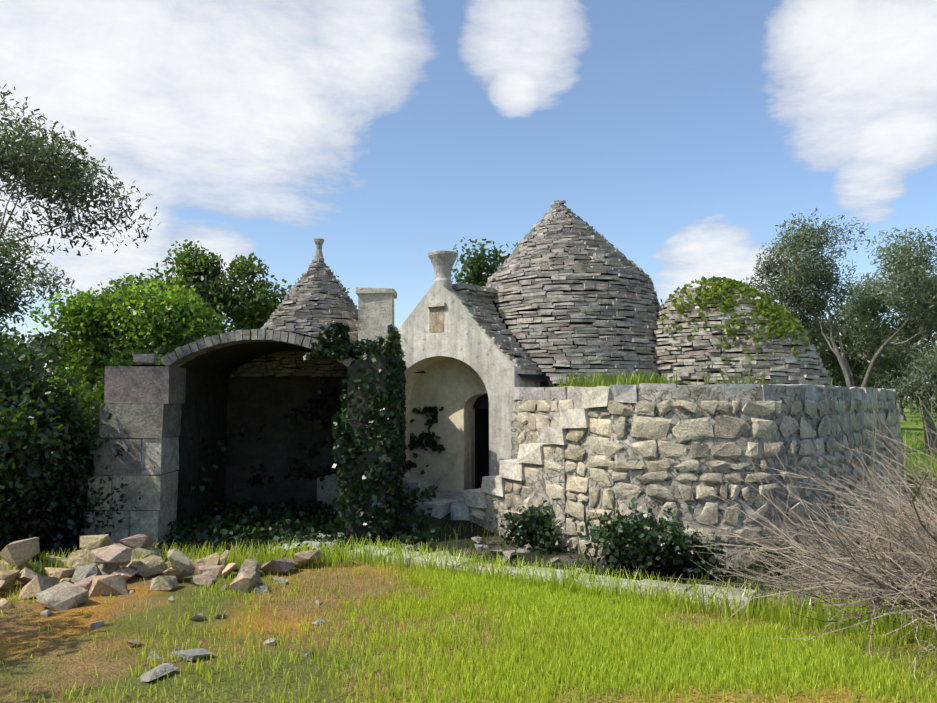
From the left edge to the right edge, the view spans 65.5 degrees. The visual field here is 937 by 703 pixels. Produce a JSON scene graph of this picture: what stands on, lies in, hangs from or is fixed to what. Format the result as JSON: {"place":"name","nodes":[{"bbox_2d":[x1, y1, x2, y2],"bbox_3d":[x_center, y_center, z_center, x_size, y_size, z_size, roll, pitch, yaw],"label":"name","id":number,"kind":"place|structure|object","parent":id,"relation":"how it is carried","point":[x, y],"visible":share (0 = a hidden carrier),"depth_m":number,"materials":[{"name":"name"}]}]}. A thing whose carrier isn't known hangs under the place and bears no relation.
{"place":"outdoors","nodes":[
{"label":"outdoors","id":0,"kind":"place"},
{"bbox_2d":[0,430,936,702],"bbox_3d":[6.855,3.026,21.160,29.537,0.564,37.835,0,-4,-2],"label":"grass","id":1,"kind":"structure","parent":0,"point":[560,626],"depth_m":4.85,"materials":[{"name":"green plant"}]},
{"bbox_2d":[0,399,936,702],"bbox_3d":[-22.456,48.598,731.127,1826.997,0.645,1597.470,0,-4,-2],"label":"ground","id":2,"kind":"structure","parent":0,"point":[68,669],"depth_m":4.94,"materials":[{"name":"green soil"}]},
{"bbox_2d":[0,193,21,284],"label":"olive tree","id":3,"kind":"object","parent":2,"relation":"on","point":[8,227],"visible":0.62,"depth_m":15.43,"materials":[{"name":"green plant"}]},
{"bbox_2d":[0,335,45,383],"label":"tree","id":4,"kind":"object","parent":2,"relation":"on","point":[11,354],"visible":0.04,"depth_m":12.12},
{"bbox_2d":[0,230,49,342],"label":"tree","id":5,"kind":"object","parent":2,"relation":"on","point":[9,296],"visible":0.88,"depth_m":24.43,"materials":[{"name":"green plant"}]},
{"bbox_2d":[0,325,59,381],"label":"tree grove","id":6,"kind":"object","parent":2,"relation":"on","point":[14,337],"visible":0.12,"depth_m":42.83,"materials":[{"name":"green plant"}]},
{"bbox_2d":[27,323,91,375],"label":"tree grove","id":7,"kind":"object","parent":2,"relation":"on","point":[44,339],"depth_m":46.45,"materials":[{"name":"green plant"}]},
{"bbox_2d":[0,330,129,527],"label":"bush","id":8,"kind":"object","parent":2,"relation":"on","point":[28,409],"depth_m":8.66,"materials":[{"name":"green plant"}]},
{"bbox_2d":[0,83,159,303],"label":"olive tree","id":9,"kind":"object","parent":2,"relation":"on","point":[55,178],"depth_m":9.79,"materials":[{"name":"green plant"}]},
{"bbox_2d":[30,275,232,440],"bbox_3d":[-5.836,0.752,12.275,3.403,4.237,3.354,0,-4,-2],"label":"green tree","id":10,"kind":"object","parent":2,"relation":"on","point":[115,328],"depth_m":11.98,"materials":[{"name":"green plant"}]},
{"bbox_2d":[93,263,223,329],"bbox_3d":[-12.574,0.176,30.081,5.351,7.628,4.244,0,-4,-2],"label":"tree","id":11,"kind":"object","parent":2,"relation":"on","point":[168,282],"visible":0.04,"depth_m":29.60,"materials":[{"name":"green plant"}]},
{"bbox_2d":[81,329,355,545],"bbox_3d":[-3.306,1.159,9.940,3.503,2.894,0.674,0,-4,-2],"label":"stone archway","id":12,"kind":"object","parent":2,"relation":"on","point":[144,409],"depth_m":9.60,"materials":[{"name":"grey stone"}]},
{"bbox_2d":[161,239,292,334],"bbox_3d":[-9.193,-0.139,28.742,5.124,8.114,5.116,0,-4,-2],"label":"tree","id":13,"kind":"object","parent":2,"relation":"on","point":[259,305],"depth_m":27.54,"materials":[{"name":"green plant"}]},
{"bbox_2d":[131,330,389,543],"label":"alcove vault walls","id":14,"kind":"structure","parent":2,"relation":"on","point":[217,395],"depth_m":12.29,"materials":[{"name":"grey stone"}]},
{"bbox_2d":[153,322,445,557],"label":"ivy leaves","id":15,"kind":"object","parent":14,"relation":"attached to","point":[389,421],"visible":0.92,"depth_m":9.79,"materials":[{"name":"green plant"}]},
{"bbox_2d":[295,270,349,293],"bbox_3d":[-6.167,0.171,30.872,5.430,7.695,4.740,0,-4,-2],"label":"tree","id":16,"kind":"object","parent":2,"relation":"on","point":[347,292],"depth_m":32.18,"materials":[{"name":"green plant"}]},
{"bbox_2d":[0,530,756,681],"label":"kerb and rocks","id":17,"kind":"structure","parent":2,"relation":"on","point":[55,590],"depth_m":6.39,"materials":[{"name":"stone"}]},
{"bbox_2d":[317,475,468,519],"bbox_3d":[-1.105,2.431,11.884,4.132,0.740,1.612,-2,-4,28],"label":"stone bench","id":18,"kind":"object","parent":2,"relation":"on","point":[442,504],"visible":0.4,"depth_m":11.44,"materials":[{"name":"stone"}]},
{"bbox_2d":[0,372,814,580],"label":"wall shrubs","id":19,"kind":"object","parent":2,"relation":"on","point":[636,537],"depth_m":8.54,"materials":[{"name":"green plant"}]},
{"bbox_2d":[398,281,514,491],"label":"facade wall","id":20,"kind":"structure","parent":2,"relation":"on","point":[463,361],"depth_m":12.26,"materials":[{"name":"white paint"}]},
{"bbox_2d":[426,302,445,332],"bbox_3d":[-0.539,-0.557,11.993,0.340,0.480,0.060,-2,-4,28],"label":"gable niche","id":21,"kind":"object","parent":20,"relation":"in","point":[436,317],"visible":1,"depth_m":12.01,"materials":[{"name":"beige stone"}]},
{"bbox_2d":[245,200,806,408],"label":"roofs","id":22,"kind":"object","parent":20,"relation":"on","point":[482,401],"visible":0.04,"depth_m":12.01,"materials":[{"name":"grey stone"}]},
{"bbox_2d":[314,238,457,359],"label":"chimney pinnacles","id":23,"kind":"object","parent":22,"relation":"on","point":[376,312],"visible":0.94,"depth_m":12.45,"materials":[{"name":"stone"}]},
{"bbox_2d":[231,200,832,386],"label":"roof slabs","id":24,"kind":"structure","parent":22,"relation":"on","point":[594,245],"depth_m":12.05,"materials":[{"name":"grey stone"}]},
{"bbox_2d":[660,276,811,384],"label":"dome crest plants","id":25,"kind":"object","parent":22,"relation":"on","point":[766,304],"visible":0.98,"depth_m":11.77,"materials":[{"name":"green plant"}]},
{"bbox_2d":[475,409,488,488],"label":"interior door","id":26,"kind":"structure","parent":2,"relation":"on","point":[481,443],"depth_m":12.56,"materials":[{"name":"black wood"}]},
{"bbox_2d":[451,237,517,286],"bbox_3d":[0.732,-0.206,24.990,3.453,7.259,3.389,0,-4,-2],"label":"tree","id":27,"kind":"object","parent":2,"relation":"on","point":[478,267],"visible":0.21,"depth_m":24.48,"materials":[{"name":"green plant"}]},
{"bbox_2d":[514,366,541,404],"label":"porch side wall","id":28,"kind":"structure","parent":2,"relation":"on","point":[519,381],"depth_m":11.47,"materials":[{"name":"paint"}]},
{"bbox_2d":[463,387,614,561],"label":"terrace stairs","id":29,"kind":"structure","parent":2,"relation":"on","point":[549,476],"depth_m":9.33,"materials":[{"name":"grey stone"}]},
{"bbox_2d":[470,409,612,555],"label":"wall stones","id":30,"kind":"object","parent":29,"relation":"attached to","point":[600,427],"visible":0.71,"depth_m":9.04,"materials":[{"name":"beige stone"}]},
{"bbox_2d":[511,387,905,568],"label":"terrace wall","id":31,"kind":"structure","parent":2,"relation":"on","point":[697,396],"depth_m":8.49,"materials":[{"name":"grey stone"}]},
{"bbox_2d":[514,383,895,409],"bbox_3d":[4.448,0.916,14.239,8.905,0.364,11.466,0,-4,-2],"label":"terrace coping","id":32,"kind":"object","parent":31,"relation":"on","point":[624,393],"visible":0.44,"depth_m":9.21,"materials":[{"name":"stone"}]},
{"bbox_2d":[516,399,908,568],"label":"wall stones","id":33,"kind":"object","parent":31,"relation":"attached to","point":[652,429],"visible":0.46,"depth_m":8.47,"materials":[{"name":"beige stone"}]},
{"bbox_2d":[741,275,832,361],"bbox_3d":[11.984,0.394,30.698,5.957,7.197,6.568,0,-4,-2],"label":"olive tree","id":34,"kind":"object","parent":2,"relation":"on","point":[801,323],"visible":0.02,"depth_m":28.60,"materials":[{"name":"green plant"}]},
{"bbox_2d":[663,376,936,684],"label":"brush pile twigs","id":35,"kind":"object","parent":2,"relation":"on","point":[888,571],"visible":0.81,"depth_m":5.55,"materials":[{"name":"brown wood"}]},
{"bbox_2d":[808,318,845,385],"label":"tree grove","id":36,"kind":"object","parent":2,"relation":"on","point":[835,373],"depth_m":41.42,"materials":[{"name":"plant"}]},
{"bbox_2d":[743,208,936,424],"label":"olive tree","id":37,"kind":"object","parent":2,"relation":"on","point":[801,249],"depth_m":20.32,"materials":[{"name":"green plant"}]},
{"bbox_2d":[830,373,886,387],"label":"tree grove","id":38,"kind":"object","parent":2,"relation":"on","point":[859,385],"depth_m":52.45,"materials":[{"name":"green plant"}]},
{"bbox_2d":[809,288,914,387],"bbox_3d":[18.011,0.733,33.737,4.834,6.955,7.167,-3,-5,39],"label":"olive tree","id":39,"kind":"object","parent":2,"relation":"on","point":[833,360],"depth_m":32.72,"materials":[{"name":"green plant"}]},
{"bbox_2d":[830,324,936,388],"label":"tree grove","id":40,"kind":"object","parent":2,"relation":"on","point":[870,385],"depth_m":42.31,"materials":[{"name":"green plant"}]},
{"bbox_2d":[836,226,936,452],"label":"olive tree","id":41,"kind":"object","parent":2,"relation":"on","point":[865,299],"depth_m":23.09,"materials":[{"name":"green plant"}]},
{"bbox_2d":[897,395,903,414],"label":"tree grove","id":42,"kind":"object","parent":2,"relation":"on","point":[899,406],"visible":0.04,"depth_m":70.02,"materials":[{"name":"grey plant"}]},
{"bbox_2d":[871,361,936,420],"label":"tree grove","id":43,"kind":"object","parent":2,"relation":"on","point":[902,417],"depth_m":60.15,"materials":[{"name":"green plant"}]},
{"bbox_2d":[0,0,936,398],"label":"sky","id":44,"kind":"structure","parent":0,"point":[391,134],"materials":[{"name":"blue"}]},
{"label":"terrace earth","id":45,"kind":"structure","parent":0,"visible":0},
{"bbox_2d":[549,367,863,386],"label":"grass","id":46,"kind":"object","parent":45,"relation":"on","point":[631,379],"visible":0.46,"depth_m":10.43,"materials":[{"name":"green plant"}]}
]}

